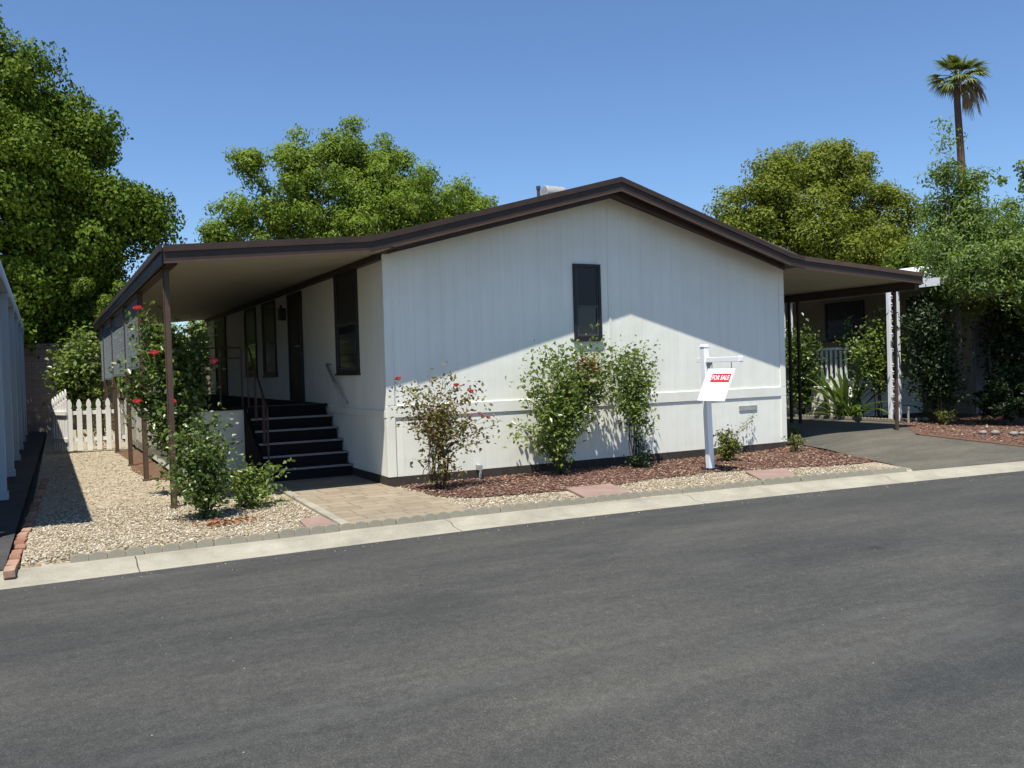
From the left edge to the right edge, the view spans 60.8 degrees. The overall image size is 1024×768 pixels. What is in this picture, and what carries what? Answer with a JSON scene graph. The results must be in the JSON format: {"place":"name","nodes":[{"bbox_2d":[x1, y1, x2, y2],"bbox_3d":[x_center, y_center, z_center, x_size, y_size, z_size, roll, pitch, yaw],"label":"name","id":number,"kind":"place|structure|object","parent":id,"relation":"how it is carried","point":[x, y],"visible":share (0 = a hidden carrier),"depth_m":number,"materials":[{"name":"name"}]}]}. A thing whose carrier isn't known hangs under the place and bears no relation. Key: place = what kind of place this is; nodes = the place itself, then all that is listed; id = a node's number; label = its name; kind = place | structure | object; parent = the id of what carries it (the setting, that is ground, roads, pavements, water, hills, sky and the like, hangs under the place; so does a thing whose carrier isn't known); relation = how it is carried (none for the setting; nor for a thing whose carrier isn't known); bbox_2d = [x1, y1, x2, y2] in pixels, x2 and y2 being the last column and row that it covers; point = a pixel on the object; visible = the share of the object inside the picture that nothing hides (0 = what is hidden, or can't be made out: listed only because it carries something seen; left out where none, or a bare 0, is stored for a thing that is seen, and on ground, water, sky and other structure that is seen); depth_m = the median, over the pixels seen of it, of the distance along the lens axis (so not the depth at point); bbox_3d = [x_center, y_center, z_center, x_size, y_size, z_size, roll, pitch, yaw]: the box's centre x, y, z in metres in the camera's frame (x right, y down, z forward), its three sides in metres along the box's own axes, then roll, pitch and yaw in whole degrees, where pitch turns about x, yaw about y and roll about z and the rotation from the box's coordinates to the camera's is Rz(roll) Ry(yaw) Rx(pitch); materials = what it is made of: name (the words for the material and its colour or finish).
{"place":"outdoors","nodes":[
{"label":"outdoors","id":0,"kind":"place"},
{"bbox_2d":[0,432,45,569],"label":"neighbour driveway","id":1,"kind":"structure","parent":0,"point":[18,486],"depth_m":12.66,"materials":[{"name":"concrete"}]},
{"bbox_2d":[0,261,27,500],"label":"neighbour carport","id":2,"kind":"object","parent":1,"relation":"on","point":[13,426],"visible":1,"depth_m":14.51,"materials":[{"name":"paint"}]},
{"bbox_2d":[275,475,473,524],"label":"walkway","id":3,"kind":"structure","parent":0,"point":[352,499],"depth_m":10.59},
{"bbox_2d":[20,428,911,568],"bbox_3d":[-4.160,1.298,19.924,11.880,0.091,23.061,-2,1,-28],"label":"gravel bed","id":4,"kind":"object","parent":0,"point":[51,458],"visible":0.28,"depth_m":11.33,"materials":[{"name":"beige gravel"}]},
{"bbox_2d":[7,556,20,563],"bbox_3d":[-4.374,1.568,7.663,0.088,0.065,0.200,1,1,-23],"label":"brick","id":5,"kind":"object","parent":4,"relation":"on","point":[15,558],"visible":0.41,"depth_m":7.71,"materials":[{"name":"red brick"}]},
{"bbox_2d":[9,553,20,557],"bbox_3d":[-4.470,1.570,7.847,0.088,0.065,0.200,-2,0,-27],"label":"brick","id":6,"kind":"object","parent":4,"relation":"on","point":[15,554],"visible":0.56,"depth_m":7.86,"materials":[{"name":"brick"}]},
{"bbox_2d":[11,549,22,558],"bbox_3d":[-4.560,1.573,8.035,0.088,0.065,0.200,-3,1,-27],"label":"brick","id":7,"kind":"object","parent":4,"relation":"on","point":[18,551],"visible":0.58,"depth_m":8.02,"materials":[{"name":"red brick"}]},
{"bbox_2d":[14,540,24,549],"bbox_3d":[-4.749,1.554,8.405,0.088,0.065,0.200,1,1,-29],"label":"brick","id":8,"kind":"object","parent":4,"relation":"on","point":[19,542],"visible":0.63,"depth_m":8.38,"materials":[{"name":"red brick"}]},
{"bbox_2d":[15,544,25,549],"bbox_3d":[-4.638,1.558,8.229,0.088,0.065,0.200,-1,1,-28],"label":"brick","id":9,"kind":"object","parent":4,"relation":"on","point":[20,546],"visible":0.57,"depth_m":8.19,"materials":[{"name":"red brick"}]},
{"bbox_2d":[16,535,27,539],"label":"brick","id":10,"kind":"object","parent":4,"relation":"on","point":[22,536],"visible":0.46,"depth_m":8.76,"materials":[{"name":"brick"}]},
{"bbox_2d":[17,532,28,536],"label":"brick","id":11,"kind":"object","parent":4,"relation":"on","point":[23,533],"visible":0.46,"depth_m":8.94,"materials":[{"name":"brick"}]},
{"bbox_2d":[21,527,31,532],"bbox_3d":[-5.098,1.555,9.162,0.088,0.065,0.200,-4,1,-25],"label":"brick","id":12,"kind":"object","parent":4,"relation":"on","point":[29,530],"visible":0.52,"depth_m":9.11,"materials":[{"name":"red brick"}]},
{"bbox_2d":[27,514,36,517],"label":"brick","id":13,"kind":"object","parent":4,"relation":"on","point":[33,515],"visible":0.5,"depth_m":10.06,"materials":[{"name":"red brick"}]},
{"bbox_2d":[31,502,39,506],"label":"brick","id":14,"kind":"object","parent":4,"relation":"on","point":[35,504],"visible":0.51,"depth_m":10.98,"materials":[{"name":"red brick"}]},
{"bbox_2d":[48,389,68,451],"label":"picket gate","id":15,"kind":"structure","parent":4,"relation":"on","point":[58,413],"depth_m":18.93,"materials":[{"name":"paint"}]},
{"bbox_2d":[30,320,120,437],"bbox_3d":[-11.225,-0.100,22.547,2.148,3.140,1.715,-2,1,-28],"label":"backyard shrub","id":16,"kind":"object","parent":4,"relation":"on","point":[76,378],"visible":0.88,"depth_m":22.31,"materials":[{"name":"green plant"}]},
{"bbox_2d":[67,398,127,450],"bbox_3d":[-9.026,0.871,19.057,1.320,1.119,0.060,-2,1,-28],"label":"picket fence","id":17,"kind":"object","parent":4,"relation":"on","point":[98,412],"visible":0.88,"depth_m":19.00,"materials":[{"name":"paint"}]},
{"bbox_2d":[73,405,123,448],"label":"fence plant","id":18,"kind":"object","parent":4,"relation":"on","point":[95,433],"visible":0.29,"depth_m":19.57,"materials":[{"name":"green plant"}]},
{"bbox_2d":[70,277,126,429],"bbox_3d":[-11.837,-0.885,26.718,2.878,4.776,1.517,-2,1,-28],"label":"backyard tree","id":19,"kind":"object","parent":4,"relation":"on","point":[82,286],"visible":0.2,"depth_m":26.38,"materials":[{"name":"green plant"}]},
{"bbox_2d":[117,449,169,479],"bbox_3d":[-6.915,1.460,16.211,0.494,0.001,6.800,-2,1,-28],"label":"soil strip","id":20,"kind":"object","parent":4,"relation":"on","point":[154,472],"visible":0.62,"depth_m":15.58,"materials":[{"name":"brown soil"}]},
{"bbox_2d":[108,301,224,495],"bbox_3d":[-4.564,0.185,11.570,1.447,2.594,0.972,-2,1,-28],"label":"climbing rose","id":21,"kind":"object","parent":4,"relation":"on","point":[189,369],"visible":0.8,"depth_m":11.47,"materials":[{"name":"plant"}]},
{"bbox_2d":[149,402,243,518],"bbox_3d":[-3.453,0.850,9.628,0.993,1.280,0.831,-2,1,-28],"label":"rose bush","id":22,"kind":"object","parent":4,"relation":"on","point":[202,475],"visible":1,"depth_m":9.58,"materials":[{"name":"green plant"}]},
{"bbox_2d":[175,514,261,528],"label":"fallen leaves","id":23,"kind":"object","parent":4,"relation":"on","point":[225,521],"visible":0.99,"depth_m":9.26,"materials":[{"name":"brown plant"}]},
{"bbox_2d":[226,456,295,507],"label":"shrub","id":24,"kind":"object","parent":4,"relation":"on","point":[250,494],"visible":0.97,"depth_m":10.35,"materials":[{"name":"green plant"}]},
{"bbox_2d":[265,481,348,524],"bbox_3d":[-2.676,1.459,10.896,0.100,0.100,4.581,-2,1,-26],"label":"walkway border","id":25,"kind":"object","parent":4,"relation":"on","point":[317,509],"visible":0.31,"depth_m":10.14,"materials":[{"name":"concrete"}]},
{"bbox_2d":[300,516,338,528],"bbox_3d":[-2.052,1.476,9.080,0.329,0.098,0.635,-2,1,-28],"label":"stepping stone","id":26,"kind":"object","parent":4,"relation":"on","point":[308,523],"visible":0.56,"depth_m":9.03,"materials":[{"name":"concrete"}]},
{"bbox_2d":[566,483,629,497],"bbox_3d":[1.073,1.352,10.738,0.644,0.098,1.020,-2,1,-12],"label":"stepping stone","id":27,"kind":"object","parent":4,"relation":"on","point":[592,490],"visible":0.53,"depth_m":10.71,"materials":[{"name":"concrete"}]},
{"bbox_2d":[401,445,882,497],"bbox_3d":[2.231,1.232,12.601,7.380,0.050,2.290,-2,1,-28],"label":"mulch bed","id":28,"kind":"object","parent":4,"relation":"on","point":[578,482],"visible":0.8,"depth_m":12.39,"materials":[{"name":"brown wood"}]},
{"bbox_2d":[388,361,500,489],"bbox_3d":[-0.834,0.532,11.345,1.605,1.696,0.776,-2,1,-28],"label":"rose bush","id":29,"kind":"object","parent":28,"relation":"on","point":[435,432],"visible":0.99,"depth_m":11.28,"materials":[{"name":"green plant"}]},
{"bbox_2d":[503,323,634,474],"bbox_3d":[0.810,0.210,12.592,2.168,2.197,0.918,-2,1,-28],"label":"flowering shrub","id":30,"kind":"object","parent":28,"relation":"on","point":[563,402],"visible":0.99,"depth_m":12.45,"materials":[{"name":"green plant"}]},
{"bbox_2d":[597,335,662,467],"bbox_3d":[1.844,0.257,13.066,1.189,2.020,0.839,-2,1,-28],"label":"slim shrub","id":31,"kind":"object","parent":28,"relation":"on","point":[632,394],"visible":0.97,"depth_m":13.00,"materials":[{"name":"green plant"}]},
{"bbox_2d":[621,435,656,467],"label":"ground shrub","id":32,"kind":"object","parent":28,"relation":"on","point":[641,459],"visible":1,"depth_m":12.96,"materials":[{"name":"green plant"}]},
{"bbox_2d":[697,344,742,469],"bbox_3d":[2.910,0.344,12.291,0.376,1.825,0.893,-2,1,-28],"label":"sale sign","id":33,"kind":"object","parent":28,"relation":"on","point":[716,382],"visible":0.99,"depth_m":12.40,"materials":[{"name":"white plastic"}]},
{"bbox_2d":[713,424,746,460],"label":"weed clump","id":34,"kind":"object","parent":28,"relation":"on","point":[726,451],"visible":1,"depth_m":13.57,"materials":[{"name":"plant"}]},
{"bbox_2d":[731,413,756,446],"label":"weed vine","id":35,"kind":"object","parent":28,"relation":"on","point":[744,427],"visible":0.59,"depth_m":14.58,"materials":[{"name":"green plant"}]},
{"bbox_2d":[783,432,807,452],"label":"weed tuft","id":36,"kind":"object","parent":28,"relation":"on","point":[795,444],"visible":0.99,"depth_m":14.49,"materials":[{"name":"plant"}]},
{"bbox_2d":[746,468,794,479],"bbox_3d":[3.555,1.259,11.786,0.629,0.098,1.171,-2,1,2],"label":"stepping stone","id":37,"kind":"object","parent":4,"relation":"on","point":[767,473],"visible":0.52,"depth_m":11.82,"materials":[{"name":"concrete"}]},
{"bbox_2d":[0,471,1023,767],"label":"road","id":38,"kind":"structure","parent":0,"point":[872,627],"depth_m":5.17,"materials":[{"name":"grey asphalt"}]},
{"bbox_2d":[25,480,970,592],"bbox_3d":[1.807,1.422,9.656,13.922,0.013,0.513,-2,1,-25],"label":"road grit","id":39,"kind":"object","parent":38,"relation":"on","point":[486,532],"visible":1,"depth_m":8.92,"materials":[{"name":"grey gravel"}]},
{"bbox_2d":[0,429,1023,570],"bbox_3d":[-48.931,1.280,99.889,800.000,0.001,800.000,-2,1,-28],"label":"ground","id":40,"kind":"structure","parent":0,"point":[29,498],"depth_m":13.91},
{"bbox_2d":[0,4,187,358],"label":"shade tree","id":41,"kind":"object","parent":40,"relation":"on","point":[69,215],"visible":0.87,"depth_m":27.33,"materials":[{"name":"green plant"}]},
{"bbox_2d":[70,546,143,562],"bbox_3d":[-3.608,1.584,7.787,0.600,0.200,0.065,-3,-14,-28],"label":"edging block","id":42,"kind":"object","parent":40,"relation":"on","point":[113,553],"depth_m":7.77,"materials":[{"name":"concrete"}]},
{"bbox_2d":[24,342,209,435],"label":"block wall","id":43,"kind":"structure","parent":40,"relation":"on","point":[39,418],"depth_m":27.42,"materials":[{"name":"concrete"}]},
{"bbox_2d":[109,320,209,397],"bbox_3d":[-10.376,-0.372,26.839,3.731,3.666,2.379,-2,1,-28],"label":"backyard tree","id":44,"kind":"object","parent":40,"relation":"on","point":[192,324],"visible":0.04,"depth_m":26.20,"materials":[{"name":"green plant"}]},
{"bbox_2d":[144,539,213,553],"bbox_3d":[-3.075,1.565,8.074,0.600,0.200,0.065,-3,-15,-28],"label":"edging block","id":45,"kind":"object","parent":40,"relation":"on","point":[201,543],"depth_m":8.06,"materials":[{"name":"concrete"}]},
{"bbox_2d":[214,532,278,545],"bbox_3d":[-2.539,1.544,8.356,0.600,0.200,0.065,-2,-16,-27],"label":"edging block","id":46,"kind":"object","parent":40,"relation":"on","point":[237,539],"depth_m":8.33,"materials":[{"name":"concrete"}]},
{"bbox_2d":[278,524,339,537],"bbox_3d":[-2.007,1.510,8.645,0.600,0.200,0.065,-2,-11,-28],"label":"edging block","id":47,"kind":"object","parent":40,"relation":"on","point":[305,531],"depth_m":8.62,"materials":[{"name":"concrete"}]},
{"bbox_2d":[193,114,499,242],"bbox_3d":[-5.741,-4.509,34.350,11.853,11.661,7.223,-2,1,-6],"label":"leafy tree","id":48,"kind":"object","parent":40,"relation":"on","point":[366,185],"visible":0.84,"depth_m":32.53,"materials":[{"name":"green plant"}]},
{"bbox_2d":[339,518,395,530],"bbox_3d":[-1.479,1.500,8.943,0.600,0.200,0.065,-3,-12,-27],"label":"edging block","id":49,"kind":"object","parent":40,"relation":"on","point":[369,524],"depth_m":8.92,"materials":[{"name":"concrete"}]},
{"bbox_2d":[395,511,449,524],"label":"edging block","id":50,"kind":"structure","parent":40,"relation":"on","point":[424,518],"depth_m":9.20,"materials":[{"name":"concrete"}]},
{"bbox_2d":[449,506,500,517],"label":"edging block","id":51,"kind":"structure","parent":40,"relation":"on","point":[477,511],"depth_m":9.49,"materials":[{"name":"concrete"}]},
{"bbox_2d":[93,177,923,508],"bbox_3d":[-1.739,-1.062,19.669,13.207,4.949,15.087,-2,1,-28],"label":"mobile home","id":52,"kind":"object","parent":40,"relation":"on","point":[319,345],"visible":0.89,"depth_m":13.37,"materials":[{"name":"white paint"}]},
{"bbox_2d":[243,307,257,376],"bbox_3d":[-5.776,-0.905,19.255,0.055,1.510,1.180,-2,1,-28],"label":"window","id":53,"kind":"structure","parent":52,"relation":"in","point":[250,330],"depth_m":19.24,"materials":[{"name":"black glass"}]},
{"bbox_2d":[261,300,277,376],"bbox_3d":[-4.929,-0.900,17.678,0.055,1.510,1.160,-2,1,-28],"label":"window","id":54,"kind":"structure","parent":52,"relation":"in","point":[268,313],"depth_m":17.67,"materials":[{"name":"black glass"}]},
{"bbox_2d":[333,269,360,375],"bbox_3d":[-2.509,-0.921,13.166,0.055,1.580,1.120,-2,1,-28],"label":"window","id":55,"kind":"structure","parent":52,"relation":"in","point":[345,289],"depth_m":13.16,"materials":[{"name":"black glass"}]},
{"bbox_2d":[572,263,603,340],"bbox_3d":[1.149,-1.235,13.241,0.530,1.170,0.055,-2,1,-28],"label":"window","id":56,"kind":"structure","parent":52,"relation":"in","point":[587,307],"depth_m":13.25,"materials":[{"name":"black glass"}]},
{"bbox_2d":[0,461,1023,589],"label":"kerb","id":57,"kind":"structure","parent":40,"relation":"on","point":[43,575],"depth_m":9.01,"materials":[{"name":"concrete"}]},
{"bbox_2d":[3,565,16,578],"bbox_3d":[-4.193,1.569,7.287,0.088,0.065,0.200,-5,4,-26],"label":"brick","id":58,"kind":"object","parent":57,"relation":"on","point":[10,571],"visible":1,"depth_m":7.21,"materials":[{"name":"brick"}]},
{"bbox_2d":[6,559,19,569],"bbox_3d":[-4.279,1.558,7.477,0.088,0.065,0.200,1,1,-24],"label":"brick","id":59,"kind":"object","parent":57,"relation":"on","point":[13,562],"visible":0.67,"depth_m":7.46,"materials":[{"name":"red brick"}]},
{"bbox_2d":[500,500,549,512],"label":"edging block","id":60,"kind":"structure","parent":40,"relation":"on","point":[525,506],"depth_m":9.74,"materials":[{"name":"concrete"}]},
{"bbox_2d":[548,496,595,506],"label":"edging block","id":61,"kind":"structure","parent":40,"relation":"on","point":[568,501],"depth_m":10.00,"materials":[{"name":"concrete"}]},
{"bbox_2d":[594,491,639,501],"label":"edging block","id":62,"kind":"structure","parent":40,"relation":"on","point":[615,497],"depth_m":10.25,"materials":[{"name":"concrete"}]},
{"bbox_2d":[639,488,682,496],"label":"edging block","id":63,"kind":"structure","parent":40,"relation":"on","point":[659,493],"depth_m":10.51,"materials":[{"name":"concrete"}]},
{"bbox_2d":[681,484,723,492],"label":"edging block","id":64,"kind":"structure","parent":40,"relation":"on","point":[702,488],"depth_m":10.74,"materials":[{"name":"concrete"}]},
{"bbox_2d":[722,480,761,488],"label":"edging block","id":65,"kind":"structure","parent":40,"relation":"on","point":[729,485],"depth_m":10.99,"materials":[{"name":"concrete"}]},
{"bbox_2d":[761,475,800,484],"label":"edging block","id":66,"kind":"structure","parent":40,"relation":"on","point":[781,480],"depth_m":11.22,"materials":[{"name":"concrete"}]},
{"bbox_2d":[800,472,836,481],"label":"edging block","id":67,"kind":"structure","parent":40,"relation":"on","point":[815,477],"depth_m":11.45,"materials":[{"name":"concrete"}]},
{"bbox_2d":[702,136,935,267],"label":"rounded tree","id":68,"kind":"object","parent":40,"relation":"on","point":[833,180],"visible":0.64,"depth_m":49.62,"materials":[{"name":"green plant"}]},
{"bbox_2d":[836,469,872,477],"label":"edging block","id":69,"kind":"structure","parent":40,"relation":"on","point":[865,472],"depth_m":11.69,"materials":[{"name":"concrete"}]},
{"bbox_2d":[872,467,906,474],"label":"edging block","id":70,"kind":"structure","parent":40,"relation":"on","point":[889,470],"depth_m":11.92,"materials":[{"name":"concrete"}]},
{"bbox_2d":[784,265,1011,423],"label":"neighbour house","id":71,"kind":"structure","parent":40,"relation":"on","point":[826,315],"depth_m":20.90,"materials":[{"name":"grey"}]},
{"bbox_2d":[824,300,864,341],"bbox_3d":[8.760,-1.645,23.008,0.055,1.030,1.310,-2,1,-28],"label":"window","id":72,"kind":"structure","parent":71,"relation":"in","point":[834,312],"depth_m":23.06,"materials":[{"name":"black glass"}]},
{"bbox_2d":[905,295,947,337],"bbox_3d":[9.912,-1.619,20.863,0.055,0.990,1.140,-2,1,-28],"label":"window","id":73,"kind":"structure","parent":71,"relation":"in","point":[908,312],"depth_m":21.04,"materials":[{"name":"black glass"}]},
{"bbox_2d":[922,54,992,178],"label":"palm tree","id":74,"kind":"object","parent":40,"relation":"on","point":[953,63],"visible":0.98,"depth_m":45.92,"materials":[{"name":"green plant"}]},
{"bbox_2d":[0,0,1023,334],"label":"sky","id":75,"kind":"structure","parent":0,"point":[670,98],"materials":[{"name":"blue"}]},
{"bbox_2d":[787,417,1023,470],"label":"driveway","id":76,"kind":"structure","parent":0,"point":[905,446],"depth_m":14.65,"materials":[{"name":"concrete"}]},
{"bbox_2d":[788,425,802,434],"bbox_3d":[5.312,0.873,16.388,0.333,0.243,0.284,-2,1,-28],"label":"weed sprout","id":77,"kind":"object","parent":76,"relation":"on","point":[794,431],"visible":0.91,"depth_m":16.34,"materials":[{"name":"plant"}]},
{"bbox_2d":[787,412,1023,445],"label":"planting bed","id":78,"kind":"object","parent":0,"point":[977,417],"visible":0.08,"depth_m":17.14,"materials":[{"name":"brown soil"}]},
{"bbox_2d":[785,312,832,415],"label":"vine shrub","id":79,"kind":"object","parent":78,"relation":"on","point":[808,369],"visible":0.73,"depth_m":20.65,"materials":[{"name":"green plant"}]},
{"bbox_2d":[806,415,816,417],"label":"edging block","id":80,"kind":"structure","parent":78,"relation":"on","point":[811,416],"depth_m":20.21,"materials":[{"name":"concrete"}]},
{"bbox_2d":[810,386,831,415],"bbox_3d":[7.271,0.492,20.530,0.260,0.880,0.460,-2,1,-28],"label":"planter block","id":81,"kind":"object","parent":78,"relation":"on","point":[816,394],"depth_m":20.44,"materials":[{"name":"white concrete"}]},
{"bbox_2d":[817,415,828,418],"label":"edging block","id":82,"kind":"structure","parent":78,"relation":"on","point":[822,417],"depth_m":19.93,"materials":[{"name":"concrete"}]},
{"bbox_2d":[829,416,840,419],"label":"edging block","id":83,"kind":"structure","parent":78,"relation":"on","point":[834,417],"depth_m":19.61,"materials":[{"name":"concrete"}]},
{"bbox_2d":[833,313,856,373],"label":"reaching shrub","id":84,"kind":"object","parent":78,"relation":"on","point":[849,335],"visible":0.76,"depth_m":20.20,"materials":[{"name":"green plant"}]},
{"bbox_2d":[841,416,853,419],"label":"edging block","id":85,"kind":"structure","parent":78,"relation":"on","point":[846,418],"depth_m":19.33,"materials":[{"name":"concrete"}]},
{"bbox_2d":[853,417,865,420],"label":"edging block","id":86,"kind":"structure","parent":78,"relation":"on","point":[860,418],"depth_m":19.00,"materials":[{"name":"concrete"}]},
{"bbox_2d":[802,364,921,416],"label":"strap leaf plant","id":87,"kind":"object","parent":78,"relation":"on","point":[845,402],"visible":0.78,"depth_m":19.58,"materials":[{"name":"green plant"}]},
{"bbox_2d":[866,417,879,421],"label":"edging block","id":88,"kind":"structure","parent":78,"relation":"on","point":[873,419],"depth_m":18.70,"materials":[{"name":"concrete"}]},
{"bbox_2d":[839,305,915,417],"bbox_3d":[8.080,-0.471,19.202,1.465,2.532,1.701,-2,1,-28],"label":"leafy shrub","id":89,"kind":"object","parent":78,"relation":"on","point":[873,348],"visible":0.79,"depth_m":19.12,"materials":[{"name":"green plant"}]},
{"bbox_2d":[880,418,893,421],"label":"edging block","id":90,"kind":"structure","parent":78,"relation":"on","point":[886,419],"depth_m":18.41,"materials":[{"name":"concrete"}]},
{"bbox_2d":[881,231,933,268],"bbox_3d":[15.921,-2.629,32.984,4.342,6.397,2.859,-2,1,-28],"label":"lime tree","id":91,"kind":"object","parent":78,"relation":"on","point":[902,255],"visible":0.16,"depth_m":32.21,"materials":[{"name":"green plant"}]},
{"bbox_2d":[906,407,909,428],"bbox_3d":[8.119,0.713,17.865,0.060,0.490,0.052,-2,1,-28],"label":"garden stake","id":92,"kind":"object","parent":78,"relation":"on","point":[908,419],"visible":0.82,"depth_m":17.85,"materials":[{"name":"grey metal"}]},
{"bbox_2d":[886,288,974,423],"bbox_3d":[8.533,-0.572,17.786,1.615,2.765,1.286,-1,1,29],"label":"hedge shrub","id":93,"kind":"object","parent":78,"relation":"on","point":[938,380],"visible":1,"depth_m":17.62,"materials":[{"name":"green plant"}]},
{"bbox_2d":[934,409,960,424],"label":"bed plant","id":94,"kind":"object","parent":78,"relation":"on","point":[943,417],"visible":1,"depth_m":17.43,"materials":[{"name":"green plant"}]},
{"bbox_2d":[904,115,1023,421],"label":"feathery tree","id":95,"kind":"object","parent":78,"relation":"on","point":[973,250],"visible":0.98,"depth_m":17.91,"materials":[{"name":"green plant"}]},
{"bbox_2d":[963,295,1023,408],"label":"shrub","id":96,"kind":"object","parent":78,"relation":"on","point":[1009,344],"visible":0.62,"depth_m":19.05,"materials":[{"name":"green plant"}]},
{"bbox_2d":[990,430,999,434],"bbox_3d":[8.800,0.885,15.887,0.161,0.096,0.130,-2,1,2],"label":"rock","id":97,"kind":"object","parent":78,"relation":"on","point":[995,432],"visible":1,"depth_m":15.84,"materials":[{"name":"white stone"}]},
{"bbox_2d":[972,364,1023,424],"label":"round shrub","id":98,"kind":"object","parent":78,"relation":"on","point":[1007,388],"visible":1,"depth_m":17.29,"materials":[{"name":"green plant"}]},
{"bbox_2d":[993,159,1023,332],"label":"young tree","id":99,"kind":"object","parent":78,"relation":"on","point":[1018,168],"visible":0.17,"depth_m":19.71,"materials":[{"name":"green plant"}]},
{"bbox_2d":[1009,431,1018,435],"bbox_3d":[9.058,0.896,15.744,0.149,0.085,0.113,-1,1,42],"label":"rock","id":100,"kind":"object","parent":78,"relation":"on","point":[1013,433],"visible":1,"depth_m":15.71,"materials":[{"name":"white stone"}]}
]}

